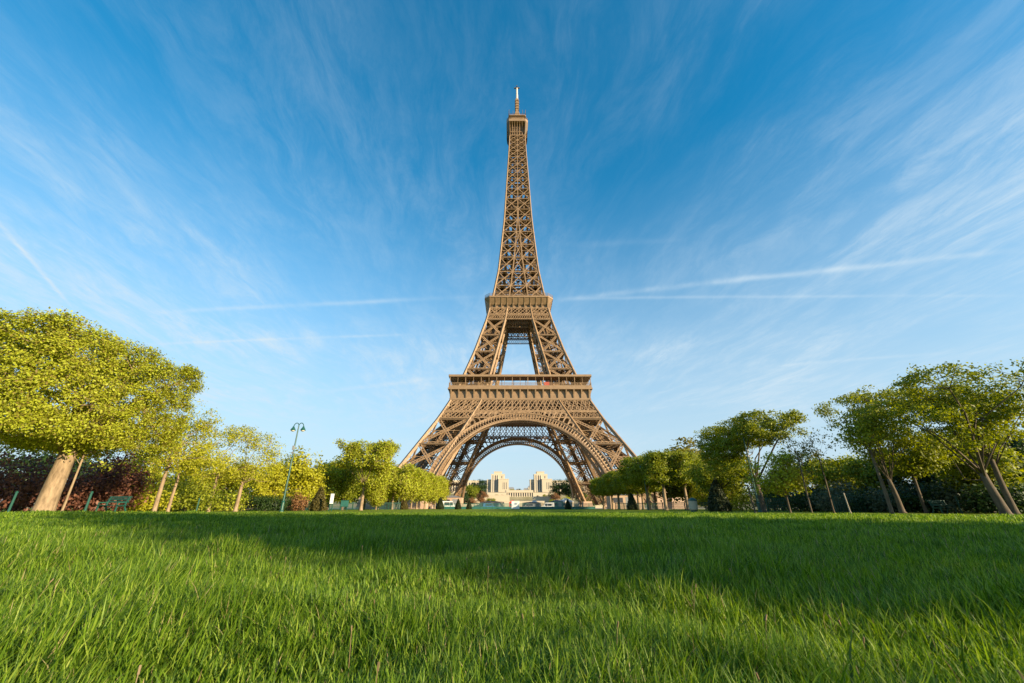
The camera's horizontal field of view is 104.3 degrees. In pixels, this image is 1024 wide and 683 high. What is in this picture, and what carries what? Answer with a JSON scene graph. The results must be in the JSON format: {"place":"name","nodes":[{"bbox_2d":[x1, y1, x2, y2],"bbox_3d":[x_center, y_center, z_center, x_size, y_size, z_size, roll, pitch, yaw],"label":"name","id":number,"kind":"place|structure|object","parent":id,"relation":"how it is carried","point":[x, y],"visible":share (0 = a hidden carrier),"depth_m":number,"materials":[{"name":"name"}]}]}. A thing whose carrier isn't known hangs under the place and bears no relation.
{"place":"outdoors","nodes":[
{"label":"outdoors","id":0,"kind":"place"},
{"bbox_2d":[21,492,770,507],"bbox_3d":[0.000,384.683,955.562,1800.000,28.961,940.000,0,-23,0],"label":"hill","id":1,"kind":"structure","parent":0,"point":[523,498],"depth_m":723.35,"materials":[{"name":"green plant"}]},
{"bbox_2d":[448,480,486,491],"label":"palace wing","id":2,"kind":"structure","parent":1,"relation":"on","point":[469,482],"depth_m":758.91,"materials":[{"name":"beige stone"}]},
{"bbox_2d":[465,485,480,497],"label":"bushy tree","id":3,"kind":"object","parent":1,"relation":"on","point":[472,491],"visible":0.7,"depth_m":612.01,"materials":[{"name":"green plant"}]},
{"bbox_2d":[475,490,488,501],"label":"rusty tree","id":4,"kind":"object","parent":1,"relation":"on","point":[480,498],"visible":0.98,"depth_m":594.32,"materials":[{"name":"orange plant"}]},
{"bbox_2d":[487,471,508,491],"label":"palace pavilion","id":5,"kind":"structure","parent":1,"relation":"on","point":[497,482],"depth_m":743.58,"materials":[{"name":"stone"}]},
{"bbox_2d":[487,490,551,496],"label":"palace terrace","id":6,"kind":"structure","parent":1,"relation":"on","point":[519,492],"depth_m":731.55,"materials":[{"name":"stone"}]},
{"bbox_2d":[529,471,552,491],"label":"palace pavilion","id":7,"kind":"structure","parent":6,"relation":"on","point":[540,482],"depth_m":744.43,"materials":[{"name":"stone"}]},
{"bbox_2d":[548,479,568,496],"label":"dark tree","id":8,"kind":"object","parent":1,"relation":"on","point":[556,488],"visible":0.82,"depth_m":643.45,"materials":[{"name":"green plant"}]},
{"bbox_2d":[560,478,584,499],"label":"dark tree","id":9,"kind":"object","parent":1,"relation":"on","point":[568,493],"visible":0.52,"depth_m":636.96,"materials":[{"name":"green plant"}]},
{"bbox_2d":[442,495,463,506],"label":"kiosk","id":10,"kind":"object","parent":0,"point":[453,498],"visible":0.36,"depth_m":175.38,"materials":[{"name":"stone"}]},
{"bbox_2d":[0,508,1023,682],"bbox_3d":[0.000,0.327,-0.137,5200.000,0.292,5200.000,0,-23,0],"label":"lawn","id":11,"kind":"structure","parent":0,"point":[524,594],"depth_m":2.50,"materials":[{"name":"green plant"}]},
{"bbox_2d":[0,445,89,511],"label":"dark tree","id":12,"kind":"object","parent":11,"relation":"on","point":[44,457],"visible":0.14,"depth_m":48.93,"materials":[{"name":"green plant"}]},
{"bbox_2d":[0,446,99,511],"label":"purple bush","id":13,"kind":"object","parent":11,"relation":"on","point":[34,484],"visible":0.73,"depth_m":30.18,"materials":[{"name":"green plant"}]},
{"bbox_2d":[41,450,114,478],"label":"dark tree","id":14,"kind":"object","parent":11,"relation":"on","point":[98,459],"visible":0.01,"depth_m":58.84,"materials":[{"name":"green plant"}]},
{"bbox_2d":[29,460,134,511],"bbox_3d":[-37.403,12.611,34.914,7.623,4.565,6.534,0,-23,0],"label":"purple bush","id":15,"kind":"object","parent":11,"relation":"on","point":[94,500],"visible":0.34,"depth_m":34.10,"materials":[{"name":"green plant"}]},
{"bbox_2d":[55,429,121,511],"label":"sapling","id":16,"kind":"object","parent":11,"relation":"on","point":[83,455],"visible":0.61,"depth_m":25.91,"materials":[{"name":"green plant"}]},
{"bbox_2d":[0,306,208,511],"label":"clipped tree","id":17,"kind":"object","parent":11,"relation":"on","point":[29,411],"visible":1,"depth_m":25.15,"materials":[{"name":"green plant"}]},
{"bbox_2d":[95,496,131,511],"bbox_3d":[-26.893,10.984,26.838,1.900,1.045,0.746,-5,-23,11],"label":"park bench","id":18,"kind":"object","parent":11,"relation":"on","point":[127,498],"visible":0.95,"depth_m":27.07,"materials":[{"name":"green metal"}]},
{"bbox_2d":[70,450,161,511],"bbox_3d":[-36.639,12.696,36.849,6.361,5.898,6.499,0,-23,0],"label":"purple bush","id":19,"kind":"object","parent":11,"relation":"on","point":[121,475],"visible":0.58,"depth_m":36.39,"materials":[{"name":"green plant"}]},
{"bbox_2d":[110,452,169,510],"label":"round tree","id":20,"kind":"object","parent":11,"relation":"on","point":[158,477],"visible":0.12,"depth_m":54.83,"materials":[{"name":"green plant"}]},
{"bbox_2d":[114,482,176,511],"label":"yellow bush","id":21,"kind":"object","parent":11,"relation":"on","point":[148,506],"visible":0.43,"depth_m":38.60,"materials":[{"name":"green plant"}]},
{"bbox_2d":[155,471,191,494],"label":"bushy tree","id":22,"kind":"object","parent":11,"relation":"on","point":[172,477],"visible":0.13,"depth_m":77.11,"materials":[{"name":"green plant"}]},
{"bbox_2d":[126,399,225,511],"bbox_3d":[-29.496,10.100,35.356,7.277,9.453,6.887,0,-23,0],"label":"loose tree","id":23,"kind":"object","parent":11,"relation":"on","point":[170,466],"visible":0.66,"depth_m":35.37,"materials":[{"name":"green plant"}]},
{"bbox_2d":[158,475,228,511],"bbox_3d":[-34.830,16.378,42.931,6.978,3.806,4.684,0,-23,0],"label":"green bush","id":24,"kind":"object","parent":11,"relation":"on","point":[186,497],"visible":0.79,"depth_m":42.49,"materials":[{"name":"green plant"}]},
{"bbox_2d":[171,458,218,500],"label":"round tree","id":25,"kind":"object","parent":11,"relation":"on","point":[203,482],"visible":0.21,"depth_m":57.88,"materials":[{"name":"green plant"}]},
{"bbox_2d":[163,420,234,511],"bbox_3d":[-31.487,12.069,39.413,6.746,8.951,6.159,0,-23,0],"label":"loose tree","id":26,"kind":"object","parent":11,"relation":"on","point":[197,468],"visible":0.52,"depth_m":39.54,"materials":[{"name":"green plant"}]},
{"bbox_2d":[190,486,254,510],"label":"yellow bush","id":27,"kind":"object","parent":11,"relation":"on","point":[229,505],"visible":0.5,"depth_m":51.72,"materials":[{"name":"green plant"}]},
{"bbox_2d":[186,424,263,511],"bbox_3d":[-33.275,14.177,45.710,7.157,9.954,6.965,11,-25,-25],"label":"loose tree","id":28,"kind":"object","parent":11,"relation":"on","point":[239,436],"visible":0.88,"depth_m":45.93,"materials":[{"name":"green plant"}]},
{"bbox_2d":[210,456,252,495],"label":"round tree","id":29,"kind":"object","parent":11,"relation":"on","point":[228,486],"visible":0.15,"depth_m":67.67,"materials":[{"name":"plant"}]},
{"bbox_2d":[219,432,285,511],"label":"loose tree","id":30,"kind":"object","parent":11,"relation":"on","point":[247,470],"visible":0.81,"depth_m":47.52,"materials":[{"name":"green plant"}]},
{"bbox_2d":[213,494,293,510],"bbox_3d":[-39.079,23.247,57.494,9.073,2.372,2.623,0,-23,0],"label":"hedge","id":31,"kind":"object","parent":11,"relation":"on","point":[264,503],"visible":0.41,"depth_m":57.19,"materials":[{"name":"green plant"}]},
{"bbox_2d":[243,456,292,510],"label":"round tree","id":32,"kind":"object","parent":11,"relation":"on","point":[262,489],"visible":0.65,"depth_m":61.23,"materials":[{"name":"green plant"}]},
{"bbox_2d":[279,423,305,511],"bbox_3d":[-22.395,12.562,40.266,1.560,8.700,0.514,0,-23,0],"label":"lamp post","id":33,"kind":"object","parent":11,"relation":"on","point":[293,429],"visible":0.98,"depth_m":40.33,"materials":[{"name":"green metal"}]},
{"bbox_2d":[284,491,309,510],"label":"rust bush","id":34,"kind":"object","parent":11,"relation":"on","point":[296,503],"visible":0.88,"depth_m":60.60,"materials":[{"name":"brown plant"}]},
{"bbox_2d":[268,446,334,510],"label":"round tree","id":35,"kind":"object","parent":11,"relation":"on","point":[301,474],"visible":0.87,"depth_m":65.13,"materials":[{"name":"yellow plant"}]},
{"bbox_2d":[308,486,326,510],"bbox_3d":[-26.965,21.977,55.848,2.560,3.347,2.488,0,-23,0],"label":"yew cone","id":36,"kind":"object","parent":11,"relation":"on","point":[318,502],"visible":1,"depth_m":55.09,"materials":[{"name":"green plant"}]},
{"bbox_2d":[302,460,341,504],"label":"round tree","id":37,"kind":"object","parent":11,"relation":"on","point":[329,489],"visible":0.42,"depth_m":73.79,"materials":[{"name":"green plant"}]},
{"bbox_2d":[325,461,374,509],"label":"clipped tree","id":38,"kind":"object","parent":11,"relation":"on","point":[347,488],"visible":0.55,"depth_m":77.01,"materials":[{"name":"green plant"}]},
{"bbox_2d":[305,502,400,509],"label":"fence","id":39,"kind":"object","parent":11,"relation":"on","point":[364,506],"visible":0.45,"depth_m":89.41,"materials":[{"name":"green metal"}]},
{"bbox_2d":[328,438,401,509],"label":"clipped tree","id":40,"kind":"object","parent":11,"relation":"on","point":[377,457],"visible":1,"depth_m":67.95,"materials":[{"name":"green plant"}]},
{"bbox_2d":[365,480,388,509],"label":"round tree","id":41,"kind":"object","parent":11,"relation":"on","point":[375,499],"visible":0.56,"depth_m":88.33,"materials":[{"name":"green plant"}]},
{"bbox_2d":[371,463,419,509],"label":"clipped tree","id":42,"kind":"object","parent":11,"relation":"on","point":[398,484],"visible":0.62,"depth_m":97.42,"materials":[{"name":"green plant"}]},
{"bbox_2d":[386,468,425,509],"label":"clipped tree","id":43,"kind":"object","parent":11,"relation":"on","point":[417,487],"visible":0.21,"depth_m":106.61,"materials":[{"name":"green plant"}]},
{"bbox_2d":[400,469,433,508],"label":"clipped tree","id":44,"kind":"object","parent":11,"relation":"on","point":[424,489],"visible":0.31,"depth_m":114.96,"materials":[{"name":"green plant"}]},
{"bbox_2d":[409,472,437,508],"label":"clipped tree","id":45,"kind":"object","parent":11,"relation":"on","point":[433,483],"visible":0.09,"depth_m":124.23,"materials":[{"name":"green plant"}]},
{"bbox_2d":[413,475,442,508],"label":"clipped tree","id":46,"kind":"object","parent":11,"relation":"on","point":[435,494],"visible":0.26,"depth_m":132.56,"materials":[{"name":"green plant"}]},
{"bbox_2d":[484,495,509,501],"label":"retaining wall","id":47,"kind":"structure","parent":11,"relation":"on","point":[499,498],"depth_m":651.89,"materials":[{"name":"stone"}]},
{"bbox_2d":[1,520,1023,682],"bbox_3d":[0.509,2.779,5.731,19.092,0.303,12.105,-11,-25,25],"label":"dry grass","id":48,"kind":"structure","parent":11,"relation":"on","point":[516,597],"depth_m":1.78,"materials":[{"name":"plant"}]},
{"bbox_2d":[444,503,594,508],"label":"fence","id":49,"kind":"object","parent":11,"relation":"on","point":[509,506],"visible":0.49,"depth_m":129.20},
{"bbox_2d":[33,526,1023,682],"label":"seed heads","id":50,"kind":"object","parent":11,"relation":"on","point":[378,666],"visible":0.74,"depth_m":1.23,"materials":[{"name":"green plant"}]},
{"bbox_2d":[532,496,557,501],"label":"retaining wall","id":51,"kind":"structure","parent":11,"relation":"on","point":[542,498],"depth_m":655.95,"materials":[{"name":"stone"}]},
{"bbox_2d":[588,478,614,508],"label":"clipped tree","id":52,"kind":"object","parent":11,"relation":"on","point":[591,488],"visible":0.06,"depth_m":124.96,"materials":[{"name":"green plant"}]},
{"bbox_2d":[590,476,620,508],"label":"clipped tree","id":53,"kind":"object","parent":11,"relation":"on","point":[598,484],"visible":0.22,"depth_m":114.89,"materials":[{"name":"green plant"}]},
{"bbox_2d":[600,471,625,509],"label":"clipped tree","id":54,"kind":"object","parent":11,"relation":"on","point":[604,483],"visible":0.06,"depth_m":107.67,"materials":[{"name":"green plant"}]},
{"bbox_2d":[602,470,633,498],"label":"clipped tree","id":55,"kind":"object","parent":11,"relation":"on","point":[610,478],"visible":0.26,"depth_m":98.83,"materials":[{"name":"green plant"}]},
{"bbox_2d":[606,494,636,508],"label":"kiosk","id":56,"kind":"object","parent":11,"relation":"on","point":[623,498],"visible":0.29,"depth_m":136.75,"materials":[{"name":"stone"}]},
{"bbox_2d":[626,493,637,509],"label":"yew cone","id":57,"kind":"object","parent":11,"relation":"on","point":[632,504],"visible":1,"depth_m":77.35,"materials":[{"name":"green plant"}]},
{"bbox_2d":[615,455,659,509],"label":"clipped tree","id":58,"kind":"object","parent":11,"relation":"on","point":[630,476],"visible":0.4,"depth_m":82.34,"materials":[{"name":"green plant"}]},
{"bbox_2d":[616,470,661,509],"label":"clipped tree","id":59,"kind":"object","parent":11,"relation":"on","point":[631,489],"visible":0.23,"depth_m":89.76,"materials":[{"name":"green plant"}]},
{"bbox_2d":[636,448,693,509],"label":"clipped tree","id":60,"kind":"object","parent":11,"relation":"on","point":[652,468],"visible":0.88,"depth_m":74.13,"materials":[{"name":"green plant"}]},
{"bbox_2d":[655,437,704,507],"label":"sparse tree","id":61,"kind":"object","parent":11,"relation":"on","point":[677,491],"visible":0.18,"depth_m":96.72,"materials":[{"name":"green plant"}]},
{"bbox_2d":[657,451,704,509],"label":"clipped tree","id":62,"kind":"object","parent":11,"relation":"on","point":[672,464],"visible":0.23,"depth_m":76.04,"materials":[{"name":"green plant"}]},
{"bbox_2d":[615,502,750,509],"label":"fence","id":63,"kind":"object","parent":11,"relation":"on","point":[676,508],"visible":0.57,"depth_m":83.16,"materials":[{"name":"green metal"}]},
{"bbox_2d":[688,498,697,511],"bbox_3d":[21.880,19.720,48.117,1.040,1.550,1.014,0,-23,0],"label":"litter bin","id":64,"kind":"object","parent":11,"relation":"on","point":[693,505],"visible":1,"depth_m":47.77,"materials":[{"name":"metal"}]},
{"bbox_2d":[688,484,708,509],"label":"round tree","id":65,"kind":"object","parent":11,"relation":"on","point":[703,497],"visible":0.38,"depth_m":77.80,"materials":[{"name":"green plant"}]},
{"bbox_2d":[707,477,732,511],"bbox_3d":[24.033,17.912,46.709,2.757,3.802,2.750,0,-23,0],"label":"yew cone","id":66,"kind":"object","parent":11,"relation":"on","point":[717,500],"visible":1,"depth_m":45.91,"materials":[{"name":"green plant"}]},
{"bbox_2d":[681,457,763,496],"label":"umbrella tree","id":67,"kind":"object","parent":11,"relation":"on","point":[700,478],"visible":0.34,"depth_m":58.39,"materials":[{"name":"green plant"}]},
{"bbox_2d":[705,481,770,510],"bbox_3d":[33.533,22.358,57.697,9.718,4.167,5.731,0,-23,0],"label":"bush","id":68,"kind":"object","parent":11,"relation":"on","point":[734,501],"visible":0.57,"depth_m":57.23,"materials":[{"name":"green plant"}]},
{"bbox_2d":[737,431,761,511],"bbox_3d":[26.341,14.008,43.998,1.560,9.000,0.514,0,-23,0],"label":"lamp post","id":69,"kind":"object","parent":11,"relation":"on","point":[757,502],"visible":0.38,"depth_m":43.57,"materials":[{"name":"green metal"}]},
{"bbox_2d":[693,409,811,511],"bbox_3d":[28.059,14.642,47.538,8.430,10.559,15.004,0,-23,0],"label":"umbrella tree","id":70,"kind":"object","parent":11,"relation":"on","point":[729,450],"visible":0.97,"depth_m":46.14,"materials":[{"name":"green plant"}]},
{"bbox_2d":[751,490,808,510],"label":"bush","id":71,"kind":"object","parent":11,"relation":"on","point":[769,496],"visible":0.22,"depth_m":53.32,"materials":[{"name":"green plant"}]},
{"bbox_2d":[740,447,820,512],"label":"young tree","id":72,"kind":"object","parent":11,"relation":"on","point":[786,478],"visible":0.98,"depth_m":36.99,"materials":[{"name":"green plant"}]},
{"bbox_2d":[770,422,812,512],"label":"sapling","id":73,"kind":"object","parent":11,"relation":"on","point":[795,451],"visible":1,"depth_m":35.90,"materials":[{"name":"green plant"}]},
{"bbox_2d":[765,497,839,510],"bbox_3d":[39.500,19.688,48.130,15.661,1.620,0.137,-6,-23,14],"label":"fence","id":74,"kind":"object","parent":11,"relation":"on","point":[767,505],"visible":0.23,"depth_m":49.65,"materials":[{"name":"green metal"}]},
{"bbox_2d":[770,449,834,499],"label":"dark tree","id":75,"kind":"object","parent":11,"relation":"on","point":[802,463],"visible":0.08,"depth_m":58.72,"materials":[{"name":"green plant"}]},
{"bbox_2d":[781,484,842,511],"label":"bush","id":76,"kind":"object","parent":11,"relation":"on","point":[801,503],"visible":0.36,"depth_m":47.65,"materials":[{"name":"green plant"}]},
{"bbox_2d":[793,427,838,512],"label":"sapling","id":77,"kind":"object","parent":11,"relation":"on","point":[811,445],"visible":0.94,"depth_m":36.74,"materials":[{"name":"green plant"}]},
{"bbox_2d":[803,450,833,488],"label":"sparse tree","id":78,"kind":"object","parent":11,"relation":"on","point":[811,456],"visible":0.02,"depth_m":69.95,"materials":[{"name":"green plant"}]},
{"bbox_2d":[804,453,864,493],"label":"bushy tree","id":79,"kind":"object","parent":11,"relation":"on","point":[831,473],"visible":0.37,"depth_m":52.39,"materials":[{"name":"green plant"}]},
{"bbox_2d":[806,477,889,511],"bbox_3d":[37.105,16.807,43.714,9.214,3.627,5.262,0,-23,0],"label":"bush","id":80,"kind":"object","parent":11,"relation":"on","point":[824,499],"visible":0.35,"depth_m":43.60,"materials":[{"name":"green plant"}]},
{"bbox_2d":[829,399,902,513],"bbox_3d":[27.098,8.616,30.088,4.589,8.169,5.325,0,-23,0],"label":"young tree","id":81,"kind":"object","parent":11,"relation":"on","point":[860,428],"visible":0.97,"depth_m":29.96,"materials":[{"name":"green plant"}]},
{"bbox_2d":[839,487,894,511],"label":"bush","id":82,"kind":"object","parent":11,"relation":"on","point":[857,503],"visible":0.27,"depth_m":40.45,"materials":[{"name":"green plant"}]},
{"bbox_2d":[811,389,926,512],"bbox_3d":[32.458,9.307,34.081,8.009,9.914,7.429,0,-23,0],"label":"umbrella tree","id":83,"kind":"object","parent":11,"relation":"on","point":[903,441],"visible":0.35,"depth_m":33.80,"materials":[{"name":"green plant"}]},
{"bbox_2d":[839,455,912,494],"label":"bushy tree","id":84,"kind":"object","parent":11,"relation":"on","point":[855,470],"visible":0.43,"depth_m":47.17,"materials":[{"name":"green plant"}]},
{"bbox_2d":[831,494,939,512],"bbox_3d":[40.500,15.787,38.923,15.661,1.720,0.137,-6,-23,14],"label":"fence","id":85,"kind":"object","parent":11,"relation":"on","point":[832,495],"visible":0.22,"depth_m":40.50,"materials":[{"name":"green metal"}]},
{"bbox_2d":[857,479,943,511],"bbox_3d":[38.148,15.190,39.150,7.593,3.087,4.626,0,-23,0],"label":"bush","id":86,"kind":"object","parent":11,"relation":"on","point":[883,503],"visible":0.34,"depth_m":38.73,"materials":[{"name":"green plant"}]},
{"bbox_2d":[851,425,964,512],"bbox_3d":[34.918,10.939,34.911,7.518,7.621,7.025,0,-23,0],"label":"young tree","id":87,"kind":"object","parent":11,"relation":"on","point":[935,459],"visible":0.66,"depth_m":34.31,"materials":[{"name":"green plant"}]},
{"bbox_2d":[866,437,953,493],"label":"dark tree","id":88,"kind":"object","parent":11,"relation":"on","point":[895,478],"visible":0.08,"depth_m":44.40,"materials":[{"name":"green plant"}]},
{"bbox_2d":[837,357,1023,514],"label":"umbrella tree","id":89,"kind":"object","parent":11,"relation":"on","point":[945,413],"visible":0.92,"depth_m":27.27,"materials":[{"name":"green plant"}]},
{"bbox_2d":[888,478,981,512],"bbox_3d":[39.609,14.427,37.302,7.757,3.060,4.930,0,-23,0],"label":"bush","id":90,"kind":"object","parent":11,"relation":"on","point":[910,498],"visible":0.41,"depth_m":36.77,"materials":[{"name":"green plant"}]},
{"bbox_2d":[927,500,957,513],"bbox_3d":[35.971,13.815,33.242,2.000,1.045,0.746,6,-23,-14],"label":"park bench","id":91,"kind":"object","parent":11,"relation":"on","point":[936,501],"visible":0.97,"depth_m":33.38,"materials":[{"name":"green metal"}]},
{"bbox_2d":[919,472,998,512],"bbox_3d":[40.510,13.473,35.638,7.219,3.548,5.203,0,-23,0],"label":"bush","id":92,"kind":"object","parent":11,"relation":"on","point":[947,498],"visible":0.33,"depth_m":35.20,"materials":[{"name":"green plant"}]},
{"bbox_2d":[903,428,1020,490],"bbox_3d":[47.271,13.249,42.006,8.984,8.796,8.646,6,-23,-13],"label":"dark tree","id":93,"kind":"object","parent":11,"relation":"on","point":[926,480],"visible":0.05,"depth_m":42.90,"materials":[{"name":"green plant"}]},
{"bbox_2d":[902,378,1023,514],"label":"umbrella tree","id":94,"kind":"object","parent":11,"relation":"on","point":[1012,506],"visible":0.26,"depth_m":28.02,"materials":[{"name":"green plant"}]},
{"bbox_2d":[923,433,1023,511],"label":"bushy tree","id":95,"kind":"object","parent":11,"relation":"on","point":[1008,462],"visible":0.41,"depth_m":34.39,"materials":[{"name":"green plant"}]},
{"bbox_2d":[940,418,1023,490],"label":"dark tree","id":96,"kind":"object","parent":11,"relation":"on","point":[1019,443],"visible":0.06,"depth_m":37.08,"materials":[{"name":"green plant"}]},
{"bbox_2d":[949,480,1023,513],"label":"bush","id":97,"kind":"object","parent":11,"relation":"on","point":[980,504],"visible":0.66,"depth_m":31.58,"materials":[{"name":"green plant"}]},
{"bbox_2d":[0,0,1023,501],"label":"sky","id":98,"kind":"structure","parent":0,"point":[737,206],"materials":[{"name":"blue"}]},
{"bbox_2d":[335,508,752,508],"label":"gravel esplanade","id":99,"kind":"structure","parent":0,"point":[435,508],"depth_m":240.50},
{"bbox_2d":[426,477,446,508],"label":"clipped tree","id":100,"kind":"object","parent":99,"relation":"on","point":[442,486],"visible":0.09,"depth_m":142.19,"materials":[{"name":"green plant"}]},
{"bbox_2d":[428,475,450,508],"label":"clipped tree","id":101,"kind":"object","parent":99,"relation":"on","point":[445,494],"visible":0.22,"depth_m":150.58,"materials":[{"name":"green plant"}]},
{"bbox_2d":[480,501,503,506],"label":"kiosk","id":102,"kind":"object","parent":99,"relation":"on","point":[495,504],"visible":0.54,"depth_m":197.29,"materials":[{"name":"stone"}]},
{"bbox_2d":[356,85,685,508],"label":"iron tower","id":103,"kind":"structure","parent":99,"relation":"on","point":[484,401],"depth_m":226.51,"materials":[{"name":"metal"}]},
{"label":"retaining wall","id":104,"kind":"object","parent":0,"visible":0},
{"bbox_2d":[471,479,488,495],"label":"dark tree","id":105,"kind":"object","parent":104,"relation":"on","point":[481,487],"visible":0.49,"depth_m":644.68,"materials":[{"name":"green plant"}]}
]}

